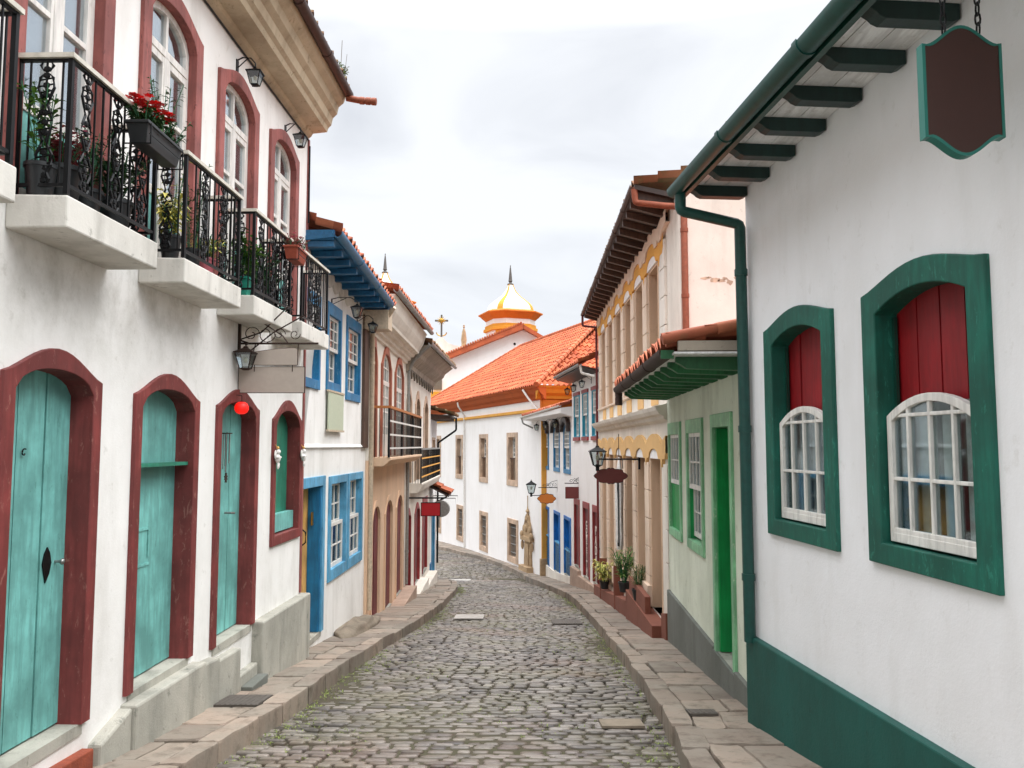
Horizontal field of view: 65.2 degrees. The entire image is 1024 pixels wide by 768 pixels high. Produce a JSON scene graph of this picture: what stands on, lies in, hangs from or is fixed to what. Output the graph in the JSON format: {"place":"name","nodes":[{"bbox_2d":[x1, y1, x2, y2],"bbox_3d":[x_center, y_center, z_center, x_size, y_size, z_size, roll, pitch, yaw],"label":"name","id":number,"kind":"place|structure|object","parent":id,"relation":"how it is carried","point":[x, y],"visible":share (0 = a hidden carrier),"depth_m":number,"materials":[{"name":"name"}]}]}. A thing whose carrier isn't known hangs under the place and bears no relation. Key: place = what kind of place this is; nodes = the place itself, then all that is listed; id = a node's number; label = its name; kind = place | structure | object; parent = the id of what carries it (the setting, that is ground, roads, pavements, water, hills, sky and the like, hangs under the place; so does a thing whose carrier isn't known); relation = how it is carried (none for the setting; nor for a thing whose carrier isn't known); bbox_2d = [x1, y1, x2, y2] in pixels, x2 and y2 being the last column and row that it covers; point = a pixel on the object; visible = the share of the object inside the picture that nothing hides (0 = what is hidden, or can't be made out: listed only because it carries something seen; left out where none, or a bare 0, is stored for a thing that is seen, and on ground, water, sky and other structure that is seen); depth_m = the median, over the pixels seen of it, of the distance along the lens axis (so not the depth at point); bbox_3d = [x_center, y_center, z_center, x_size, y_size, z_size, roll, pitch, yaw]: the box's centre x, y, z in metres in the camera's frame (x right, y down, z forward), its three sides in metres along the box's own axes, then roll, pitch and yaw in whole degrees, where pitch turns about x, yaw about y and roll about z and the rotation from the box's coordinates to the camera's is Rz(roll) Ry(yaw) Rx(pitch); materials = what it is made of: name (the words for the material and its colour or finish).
{"place":"outdoors","nodes":[
{"label":"outdoors","id":0,"kind":"place"},
{"bbox_2d":[93,579,450,767],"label":"pavement","id":1,"kind":"structure","parent":0,"point":[173,742],"depth_m":8.63,"materials":[{"name":"stone"}]},
{"bbox_2d":[213,695,272,706],"bbox_3d":[-2.680,3.121,7.883,0.500,0.084,0.500,0,-4,0],"label":"manhole cover","id":2,"kind":"object","parent":1,"relation":"on","point":[242,700],"visible":0.86,"depth_m":7.80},
{"bbox_2d":[334,615,380,638],"bbox_3d":[-2.766,4.368,14.270,0.565,0.541,3.172,0,-4,0],"label":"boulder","id":3,"kind":"object","parent":1,"relation":"on","point":[354,626],"visible":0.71,"depth_m":13.62,"materials":[{"name":"stone"}]},
{"bbox_2d":[215,549,680,767],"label":"cobbled street","id":4,"kind":"structure","parent":0,"point":[455,645],"depth_m":8.83,"materials":[{"name":"stone"}]},
{"bbox_2d":[147,578,457,767],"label":"kerb","id":5,"kind":"structure","parent":4,"relation":"on","point":[213,749],"depth_m":8.00,"materials":[{"name":"stone"}]},
{"bbox_2d":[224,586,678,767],"bbox_3d":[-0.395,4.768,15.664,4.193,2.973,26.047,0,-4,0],"label":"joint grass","id":6,"kind":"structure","parent":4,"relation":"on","point":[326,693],"depth_m":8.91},
{"bbox_2d":[438,545,527,577],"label":"kerb","id":7,"kind":"structure","parent":4,"relation":"on","point":[515,571],"depth_m":39.23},
{"bbox_2d":[523,574,719,767],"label":"kerb","id":8,"kind":"structure","parent":4,"relation":"on","point":[687,739],"depth_m":8.28,"materials":[{"name":"stone"}]},
{"bbox_2d":[599,719,644,728],"bbox_3d":[1.034,3.211,7.566,0.400,0.059,0.300,0,-4,0],"label":"stone plate","id":9,"kind":"object","parent":4,"relation":"on","point":[621,724],"visible":1,"depth_m":7.47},
{"bbox_2d":[438,541,534,574],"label":"pavement","id":10,"kind":"structure","parent":0,"point":[444,544],"depth_m":43.28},
{"bbox_2d":[518,496,533,572],"bbox_3d":[0.613,6.588,34.942,0.331,3.405,1.442,1,-5,-19],"label":"statue","id":11,"kind":"object","parent":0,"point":[526,535],"depth_m":34.80,"materials":[{"name":"stone"}]},
{"bbox_2d":[308,0,830,384],"label":"sky","id":12,"kind":"structure","parent":0,"point":[498,135],"materials":[{"name":"white"}]},
{"bbox_2d":[655,608,661,614],"bbox_3d":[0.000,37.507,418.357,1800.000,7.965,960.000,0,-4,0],"label":"ground","id":13,"kind":"structure","parent":0,"point":[659,610],"depth_m":22.04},
{"bbox_2d":[0,0,376,767],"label":"townhouse","id":14,"kind":"structure","parent":13,"relation":"on","point":[150,574],"depth_m":6.48,"materials":[{"name":"paint"}]},
{"bbox_2d":[17,81,65,194],"bbox_3d":[-2.906,-1.513,4.925,0.267,0.741,0.338,0,-4,0],"label":"potted plant","id":15,"kind":"object","parent":14,"relation":"on","point":[33,170],"visible":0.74,"depth_m":4.86,"materials":[{"name":"green plant"}]},
{"bbox_2d":[0,348,102,767],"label":"door","id":16,"kind":"structure","parent":14,"relation":"in","point":[51,403],"depth_m":5.41,"materials":[{"name":"wood"}]},
{"bbox_2d":[0,0,115,194],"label":"window","id":17,"kind":"structure","parent":14,"relation":"in","point":[86,28],"depth_m":5.56,"materials":[{"name":"white paint"}]},
{"bbox_2d":[26,125,92,200],"bbox_3d":[-2.876,-1.405,5.095,0.369,0.551,0.403,2,-5,-19],"label":"potted plant","id":18,"kind":"object","parent":14,"relation":"on","point":[77,150],"visible":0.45,"depth_m":5.04,"materials":[{"name":"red plant"}]},
{"bbox_2d":[64,127,113,211],"bbox_3d":[-2.885,-1.438,5.445,0.306,0.669,0.349,-2,-5,21],"label":"potted plant","id":19,"kind":"object","parent":14,"relation":"on","point":[89,203],"visible":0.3,"depth_m":5.39,"materials":[{"name":"green plant"}]},
{"bbox_2d":[85,147,151,226],"bbox_3d":[-2.805,-1.383,5.678,0.423,0.596,0.382,2,-5,-20],"label":"potted plant","id":20,"kind":"object","parent":14,"relation":"on","point":[111,215],"visible":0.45,"depth_m":5.67,"materials":[{"name":"green plant"}]},
{"bbox_2d":[116,75,193,169],"bbox_3d":[-2.574,-1.937,5.731,0.360,0.642,0.715,0,-4,0],"label":"flower box","id":21,"kind":"object","parent":14,"relation":"attached to","point":[149,137],"visible":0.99,"depth_m":5.61,"materials":[{"name":"black plastic"}]},
{"bbox_2d":[122,374,200,700],"bbox_3d":[-3.219,1.223,6.862,0.560,2.630,1.221,0,-4,0],"label":"door","id":22,"kind":"structure","parent":14,"relation":"in","point":[163,497],"depth_m":7.08,"materials":[{"name":"wood"}]},
{"bbox_2d":[133,0,203,257],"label":"window","id":23,"kind":"structure","parent":14,"relation":"in","point":[171,49],"depth_m":7.21,"materials":[{"name":"white paint"}]},
{"bbox_2d":[151,162,192,257],"bbox_3d":[-2.805,-1.465,6.596,0.330,0.901,0.366,2,-5,-23],"label":"potted plant","id":24,"kind":"object","parent":14,"relation":"on","point":[172,218],"visible":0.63,"depth_m":6.54,"materials":[{"name":"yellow plant"}]},
{"bbox_2d":[182,160,212,265],"bbox_3d":[-2.776,-1.462,6.976,0.270,0.953,0.208,3,-5,-36],"label":"potted plant","id":25,"kind":"object","parent":14,"relation":"on","point":[189,257],"visible":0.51,"depth_m":6.94,"materials":[{"name":"green plant"}]},
{"bbox_2d":[186,233,228,272],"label":"potted plant","id":26,"kind":"object","parent":14,"relation":"on","point":[205,266],"visible":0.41,"depth_m":7.16,"materials":[{"name":"green plant"}]},
{"bbox_2d":[209,389,259,656],"bbox_3d":[-3.175,1.389,8.504,0.560,2.670,1.221,0,-4,0],"label":"door","id":27,"kind":"structure","parent":14,"relation":"in","point":[235,502],"depth_m":8.82,"materials":[{"name":"wood"}]},
{"bbox_2d":[213,67,259,283],"bbox_3d":[-2.979,-2.092,8.551,0.135,2.480,1.150,0,-4,2],"label":"window","id":28,"kind":"structure","parent":14,"relation":"in","point":[238,115],"depth_m":8.72,"materials":[{"name":"white paint"}]},
{"bbox_2d":[233,340,257,369],"bbox_3d":[-2.840,-0.320,8.499,0.224,0.348,0.202,0,-4,0],"label":"hanging lantern","id":29,"kind":"object","parent":14,"relation":"attached to","point":[245,349],"visible":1,"depth_m":8.46,"materials":[{"name":"black metal"}]},
{"bbox_2d":[226,227,266,294],"bbox_3d":[-2.729,-1.238,8.201,0.374,0.692,0.409,3,-5,-32],"label":"potted plant","id":30,"kind":"object","parent":14,"relation":"on","point":[244,261],"visible":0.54,"depth_m":8.18,"materials":[{"name":"green plant"}]},
{"bbox_2d":[236,57,264,86],"bbox_3d":[-2.810,-3.346,8.566,0.284,0.325,0.162,0,-4,0],"label":"wall lamp","id":31,"kind":"object","parent":14,"relation":"attached to","point":[254,72],"visible":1,"depth_m":8.56,"materials":[{"name":"metal"}]},
{"bbox_2d":[245,245,280,299],"bbox_3d":[-2.746,-1.168,8.660,0.481,0.624,0.424,3,-5,-37],"label":"potted plant","id":32,"kind":"object","parent":14,"relation":"on","point":[257,294],"visible":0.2,"depth_m":8.62,"materials":[{"name":"green plant"}]},
{"bbox_2d":[237,306,318,392],"bbox_3d":[-2.511,-0.372,8.594,0.861,0.942,0.040,0,-4,0],"label":"hanging sign","id":33,"kind":"object","parent":14,"relation":"attached to","point":[279,370],"visible":0.97,"depth_m":8.57,"materials":[{"name":"beige painted board"},{"name":"black iron"}]},
{"bbox_2d":[266,129,299,320],"bbox_3d":[-2.937,-1.972,10.116,0.135,2.480,1.150,0,-4,2],"label":"window","id":34,"kind":"structure","parent":14,"relation":"in","point":[283,162],"depth_m":10.36,"materials":[{"name":"white paint"}]},
{"bbox_2d":[269,400,302,546],"bbox_3d":[-2.980,1.107,10.258,0.230,1.800,1.210,0,-4,2],"label":"window","id":35,"kind":"structure","parent":14,"relation":"in","point":[287,425],"depth_m":10.59,"materials":[{"name":"wood"}]},
{"bbox_2d":[282,232,309,266],"bbox_3d":[-2.465,-1.540,9.152,0.290,0.335,0.543,0,-4,0],"label":"flower box","id":36,"kind":"object","parent":14,"relation":"attached to","point":[296,254],"visible":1,"depth_m":8.99,"materials":[{"name":"ceramic"}]},
{"bbox_2d":[300,211,396,647],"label":"townhouse","id":37,"kind":"structure","parent":13,"relation":"on","point":[333,530],"depth_m":13.45,"materials":[{"name":"paint"}]},
{"bbox_2d":[300,475,325,645],"bbox_3d":[-3.226,2.600,11.736,0.617,2.450,1.461,0,-4,0],"label":"door","id":38,"kind":"structure","parent":37,"relation":"in","point":[314,488],"depth_m":12.26,"materials":[{"name":"wood"}]},
{"bbox_2d":[305,287,321,389],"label":"window","id":39,"kind":"structure","parent":37,"relation":"in","point":[313,382],"depth_m":12.15,"materials":[{"name":"white paint"}]},
{"bbox_2d":[325,301,342,391],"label":"window","id":40,"kind":"structure","parent":37,"relation":"in","point":[333,381],"depth_m":13.39,"materials":[{"name":"white paint"}]},
{"bbox_2d":[326,389,344,431],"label":"wall panel","id":41,"kind":"structure","parent":37,"relation":"attached to","point":[335,411],"depth_m":13.05,"materials":[{"name":"paint"}]},
{"bbox_2d":[327,474,347,582],"bbox_3d":[-3.012,2.371,13.403,0.252,1.680,1.291,0,-4,0],"label":"window","id":42,"kind":"structure","parent":37,"relation":"in","point":[338,484],"depth_m":13.61,"materials":[{"name":"white paint"}]},
{"bbox_2d":[345,315,361,402],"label":"window","id":43,"kind":"structure","parent":37,"relation":"in","point":[353,328],"depth_m":14.80,"materials":[{"name":"white paint"}]},
{"bbox_2d":[347,471,363,569],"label":"window","id":44,"kind":"structure","parent":37,"relation":"in","point":[355,480],"depth_m":15.05,"materials":[{"name":"white paint"}]},
{"bbox_2d":[363,278,433,614],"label":"townhouse","id":45,"kind":"structure","parent":13,"relation":"on","point":[399,347],"depth_m":18.35,"materials":[{"name":"white paint"}]},
{"bbox_2d":[370,500,380,614],"bbox_3d":[-3.008,3.662,16.569,0.414,2.490,1.201,0,-4,0],"label":"door","id":46,"kind":"structure","parent":45,"relation":"in","point":[376,535],"depth_m":16.93,"materials":[{"name":"wood"}]},
{"bbox_2d":[374,337,377,456],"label":"window","id":47,"kind":"structure","parent":45,"relation":"in","point":[376,353],"depth_m":16.53,"materials":[{"name":"white paint"}]},
{"bbox_2d":[380,347,391,456],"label":"window","id":48,"kind":"structure","parent":45,"relation":"in","point":[386,367],"depth_m":18.22,"materials":[{"name":"white paint"}]},
{"bbox_2d":[383,495,393,609],"bbox_3d":[-3.031,3.892,18.457,0.415,2.660,1.301,0,-4,0],"label":"door","id":49,"kind":"structure","parent":45,"relation":"in","point":[389,511],"depth_m":18.78,"materials":[{"name":"wood"}]},
{"bbox_2d":[395,490,402,598],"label":"door","id":50,"kind":"structure","parent":45,"relation":"in","point":[399,505],"depth_m":20.53,"materials":[{"name":"wood"}]},
{"bbox_2d":[393,357,404,454],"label":"window","id":51,"kind":"structure","parent":45,"relation":"in","point":[399,380],"depth_m":20.44,"materials":[{"name":"white paint"}]},
{"bbox_2d":[403,338,456,593],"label":"townhouse","id":52,"kind":"structure","parent":13,"relation":"on","point":[430,365],"depth_m":24.73,"materials":[{"name":"paint"}]},
{"bbox_2d":[414,502,419,584],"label":"door","id":53,"kind":"structure","parent":52,"relation":"in","point":[417,510],"depth_m":24.99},
{"bbox_2d":[414,391,420,480],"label":"window","id":54,"kind":"structure","parent":52,"relation":"in","point":[417,403],"depth_m":25.21,"materials":[{"name":"beige wood"}]},
{"bbox_2d":[422,496,427,575],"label":"door","id":55,"kind":"structure","parent":52,"relation":"in","point":[424,518],"depth_m":27.54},
{"bbox_2d":[423,396,428,456],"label":"window","id":56,"kind":"structure","parent":52,"relation":"in","point":[425,410],"depth_m":27.97,"materials":[{"name":"beige stone"}]},
{"bbox_2d":[409,497,445,515],"bbox_3d":[-2.334,3.208,21.839,1.076,0.795,0.050,0,-4,0],"label":"hanging sign","id":57,"kind":"object","parent":52,"relation":"attached to","point":[430,508],"visible":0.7,"depth_m":21.81,"materials":[{"name":"metal"}]},
{"bbox_2d":[429,405,458,569],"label":"house","id":58,"kind":"structure","parent":13,"relation":"on","point":[434,443],"depth_m":30.78,"materials":[{"name":"white paint"}]},
{"bbox_2d":[430,482,457,504],"bbox_3d":[-2.519,4.033,29.583,0.975,0.910,1.610,0,-4,0],"label":"awning","id":59,"kind":"object","parent":58,"relation":"attached to","point":[443,489],"visible":0.87,"depth_m":28.99,"materials":[{"name":"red tile"}]},
{"bbox_2d":[431,315,547,396],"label":"church","id":60,"kind":"structure","parent":13,"relation":"on","point":[468,359],"depth_m":60.31,"materials":[{"name":"white paint"}]},
{"bbox_2d":[478,265,542,335],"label":"bell tower","id":61,"kind":"structure","parent":60,"relation":"on","point":[510,306],"depth_m":70.93,"materials":[{"name":"paint"}]},
{"bbox_2d":[431,319,598,575],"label":"colonial building","id":62,"kind":"structure","parent":13,"relation":"on","point":[493,456],"depth_m":39.90,"materials":[{"name":"paint"}]},
{"bbox_2d":[455,435,462,478],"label":"window","id":63,"kind":"structure","parent":62,"relation":"in","point":[458,438],"depth_m":46.80,"materials":[{"name":"beige stone"}]},
{"bbox_2d":[456,504,462,541],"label":"window","id":64,"kind":"structure","parent":62,"relation":"in","point":[459,508],"depth_m":46.29,"materials":[{"name":"beige stone"}]},
{"bbox_2d":[479,434,487,482],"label":"window","id":65,"kind":"structure","parent":62,"relation":"in","point":[483,438],"depth_m":42.17,"materials":[{"name":"beige stone"}]},
{"bbox_2d":[479,510,487,552],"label":"window","id":66,"kind":"structure","parent":62,"relation":"in","point":[483,516],"depth_m":41.61,"materials":[{"name":"beige stone"}]},
{"bbox_2d":[506,432,517,486],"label":"window","id":67,"kind":"structure","parent":62,"relation":"in","point":[511,438],"depth_m":37.80,"materials":[{"name":"beige stone"}]},
{"bbox_2d":[507,518,517,564],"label":"window","id":68,"kind":"structure","parent":62,"relation":"in","point":[512,524],"depth_m":37.38,"materials":[{"name":"beige stone"}]},
{"bbox_2d":[520,399,572,583],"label":"townhouse","id":69,"kind":"structure","parent":13,"relation":"on","point":[559,535],"depth_m":30.03,"materials":[{"name":"white paint"}]},
{"bbox_2d":[550,419,559,471],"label":"window","id":70,"kind":"structure","parent":69,"relation":"in","point":[556,434],"depth_m":31.24,"materials":[{"name":"white paint"}]},
{"bbox_2d":[553,510,559,572],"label":"door","id":71,"kind":"structure","parent":69,"relation":"in","point":[556,515],"depth_m":31.20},
{"bbox_2d":[559,417,570,473],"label":"window","id":72,"kind":"structure","parent":69,"relation":"in","point":[566,430],"depth_m":28.83,"materials":[{"name":"white paint"}]},
{"bbox_2d":[563,515,570,575],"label":"door","id":73,"kind":"structure","parent":69,"relation":"in","point":[566,520],"depth_m":28.80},
{"bbox_2d":[553,351,599,591],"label":"townhouse","id":74,"kind":"structure","parent":13,"relation":"on","point":[583,574],"depth_m":25.38,"materials":[{"name":"white paint"}]},
{"bbox_2d":[573,391,579,440],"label":"window","id":75,"kind":"structure","parent":74,"relation":"in","point":[576,396],"depth_m":26.93,"materials":[{"name":"white paint"}]},
{"bbox_2d":[574,499,579,569],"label":"door","id":76,"kind":"structure","parent":74,"relation":"in","point":[576,501],"depth_m":26.76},
{"bbox_2d":[581,388,588,440],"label":"window","id":77,"kind":"structure","parent":74,"relation":"in","point":[585,408],"depth_m":25.53,"materials":[{"name":"white paint"}]},
{"bbox_2d":[582,501,589,581],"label":"door","id":78,"kind":"structure","parent":74,"relation":"in","point":[585,506],"depth_m":25.14,"materials":[{"name":"wood"}]},
{"bbox_2d":[591,385,595,439],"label":"window","id":79,"kind":"structure","parent":74,"relation":"in","point":[593,389],"depth_m":24.17,"materials":[{"name":"blue paint"}]},
{"bbox_2d":[592,505,597,583],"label":"door","id":80,"kind":"structure","parent":74,"relation":"in","point":[594,508],"depth_m":23.90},
{"bbox_2d":[581,165,746,639],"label":"townhouse","id":81,"kind":"structure","parent":13,"relation":"on","point":[663,266],"depth_m":14.38,"materials":[{"name":"beige paint"}]},
{"bbox_2d":[590,559,613,588],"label":"potted plant","id":82,"kind":"object","parent":81,"relation":"on","point":[602,569],"visible":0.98,"depth_m":20.20,"materials":[{"name":"yellow plant"}]},
{"bbox_2d":[602,330,605,406],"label":"window","id":83,"kind":"structure","parent":81,"relation":"in","point":[603,333],"depth_m":22.29,"materials":[{"name":"brown wood"}]},
{"bbox_2d":[603,454,612,586],"bbox_3d":[2.772,3.601,21.558,0.515,3.515,1.040,0,-4,0],"label":"door","id":84,"kind":"structure","parent":81,"relation":"in","point":[604,463],"depth_m":22.02,"materials":[{"name":"brown wood"}]},
{"bbox_2d":[608,321,612,403],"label":"window","id":85,"kind":"structure","parent":81,"relation":"in","point":[610,324],"depth_m":20.74,"materials":[{"name":"brown wood"}]},
{"bbox_2d":[609,454,614,584],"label":"door","id":86,"kind":"structure","parent":81,"relation":"in","point":[612,519],"depth_m":20.48,"materials":[{"name":"brown wood"}]},
{"bbox_2d":[588,444,639,470],"bbox_3d":[2.018,1.440,15.736,1.004,0.533,0.329,0,-4,0],"label":"street lamp","id":87,"kind":"object","parent":81,"relation":"attached to","point":[597,448],"visible":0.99,"depth_m":15.70,"materials":[{"name":"metal"}]},
{"bbox_2d":[594,460,627,483],"bbox_3d":[1.942,1.725,15.734,0.678,0.490,0.040,0,-4,0],"label":"hanging sign","id":88,"kind":"object","parent":87,"relation":"hanging from","point":[610,475],"visible":1,"depth_m":15.71,"materials":[{"name":"wood"}]},
{"bbox_2d":[616,310,620,376],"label":"window","id":89,"kind":"structure","parent":81,"relation":"in","point":[618,336],"depth_m":19.20,"materials":[{"name":"brown wood"}]},
{"bbox_2d":[615,434,623,549],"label":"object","id":90,"kind":"object","parent":81,"relation":"hanging from","point":[619,499],"visible":0.86,"depth_m":17.16,"materials":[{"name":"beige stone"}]},
{"bbox_2d":[606,546,634,592],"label":"potted plant","id":91,"kind":"object","parent":81,"relation":"on","point":[623,583],"visible":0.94,"depth_m":16.30,"materials":[{"name":"green plant"}]},
{"bbox_2d":[625,296,630,396],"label":"window","id":92,"kind":"structure","parent":81,"relation":"in","point":[627,305],"depth_m":17.65,"materials":[{"name":"brown wood"}]},
{"bbox_2d":[626,456,632,580],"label":"door","id":93,"kind":"structure","parent":81,"relation":"in","point":[629,484],"depth_m":17.40,"materials":[{"name":"brown wood"}]},
{"bbox_2d":[629,563,645,600],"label":"potted plant","id":94,"kind":"object","parent":81,"relation":"on","point":[642,575],"visible":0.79,"depth_m":14.84,"materials":[{"name":"green plant"}]},
{"bbox_2d":[635,282,642,361],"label":"window","id":95,"kind":"structure","parent":81,"relation":"in","point":[638,292],"depth_m":16.09,"materials":[{"name":"brown wood"}]},
{"bbox_2d":[637,457,646,580],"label":"door","id":96,"kind":"structure","parent":81,"relation":"in","point":[640,472],"depth_m":15.85,"materials":[{"name":"brown wood"}]},
{"bbox_2d":[648,261,658,347],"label":"window","id":97,"kind":"structure","parent":81,"relation":"in","point":[653,280],"depth_m":14.53,"materials":[{"name":"brown wood"}]},
{"bbox_2d":[650,458,663,612],"bbox_3d":[2.748,2.586,13.813,0.515,2.675,1.040,0,-4,0],"label":"door","id":98,"kind":"structure","parent":81,"relation":"in","point":[655,465],"depth_m":14.27,"materials":[{"name":"brown wood"}]},
{"bbox_2d":[613,319,747,708],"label":"house","id":99,"kind":"structure","parent":13,"relation":"on","point":[690,375],"depth_m":9.13,"materials":[{"name":"green paint"}]},
{"bbox_2d":[667,421,682,541],"bbox_3d":[2.487,1.422,11.874,0.170,1.700,1.101,0,-4,2],"label":"window","id":100,"kind":"structure","parent":99,"relation":"in","point":[673,429],"depth_m":11.93,"materials":[{"name":"white paint"}]},
{"bbox_2d":[685,418,705,557],"bbox_3d":[2.420,1.300,10.288,0.170,1.700,1.121,0,-4,2],"label":"window","id":101,"kind":"structure","parent":99,"relation":"in","point":[694,436],"depth_m":10.47,"materials":[{"name":"white paint"}]},
{"bbox_2d":[710,411,737,671],"bbox_3d":[2.581,1.682,8.657,0.669,2.730,1.022,0,-4,0],"label":"door","id":102,"kind":"structure","parent":99,"relation":"in","point":[721,424],"depth_m":8.97,"materials":[{"name":"green wood"}]},
{"bbox_2d":[667,0,1023,767],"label":"townhouse","id":103,"kind":"structure","parent":13,"relation":"on","point":[879,264],"depth_m":4.96,"materials":[{"name":"white paint"}]},
{"bbox_2d":[763,305,840,551],"bbox_3d":[2.295,0.299,6.157,0.230,1.805,1.194,0,-4,-5],"label":"window","id":104,"kind":"structure","parent":103,"relation":"in","point":[801,429],"depth_m":6.23,"materials":[{"name":"green paint"}]},
{"bbox_2d":[860,253,1004,595],"bbox_3d":[2.428,0.176,4.557,0.230,1.805,1.204,0,-4,-5],"label":"window","id":105,"kind":"structure","parent":103,"relation":"in","point":[933,477],"depth_m":4.55,"materials":[{"name":"green paint"}]},
{"bbox_2d":[916,0,1005,159],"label":"hanging sign","id":106,"kind":"object","parent":103,"relation":"attached to","point":[961,106],"visible":1,"depth_m":3.56,"materials":[{"name":"wood"}]},
{"bbox_2d":[529,574,821,767],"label":"pavement","id":107,"kind":"structure","parent":0,"point":[734,737],"depth_m":7.79,"materials":[{"name":"stone"}]},
{"bbox_2d":[685,709,718,715],"bbox_3d":[1.746,3.021,7.358,0.260,0.050,0.200,0,-4,0],"label":"manhole cover","id":108,"kind":"object","parent":107,"relation":"on","point":[701,712],"visible":0.98,"depth_m":7.30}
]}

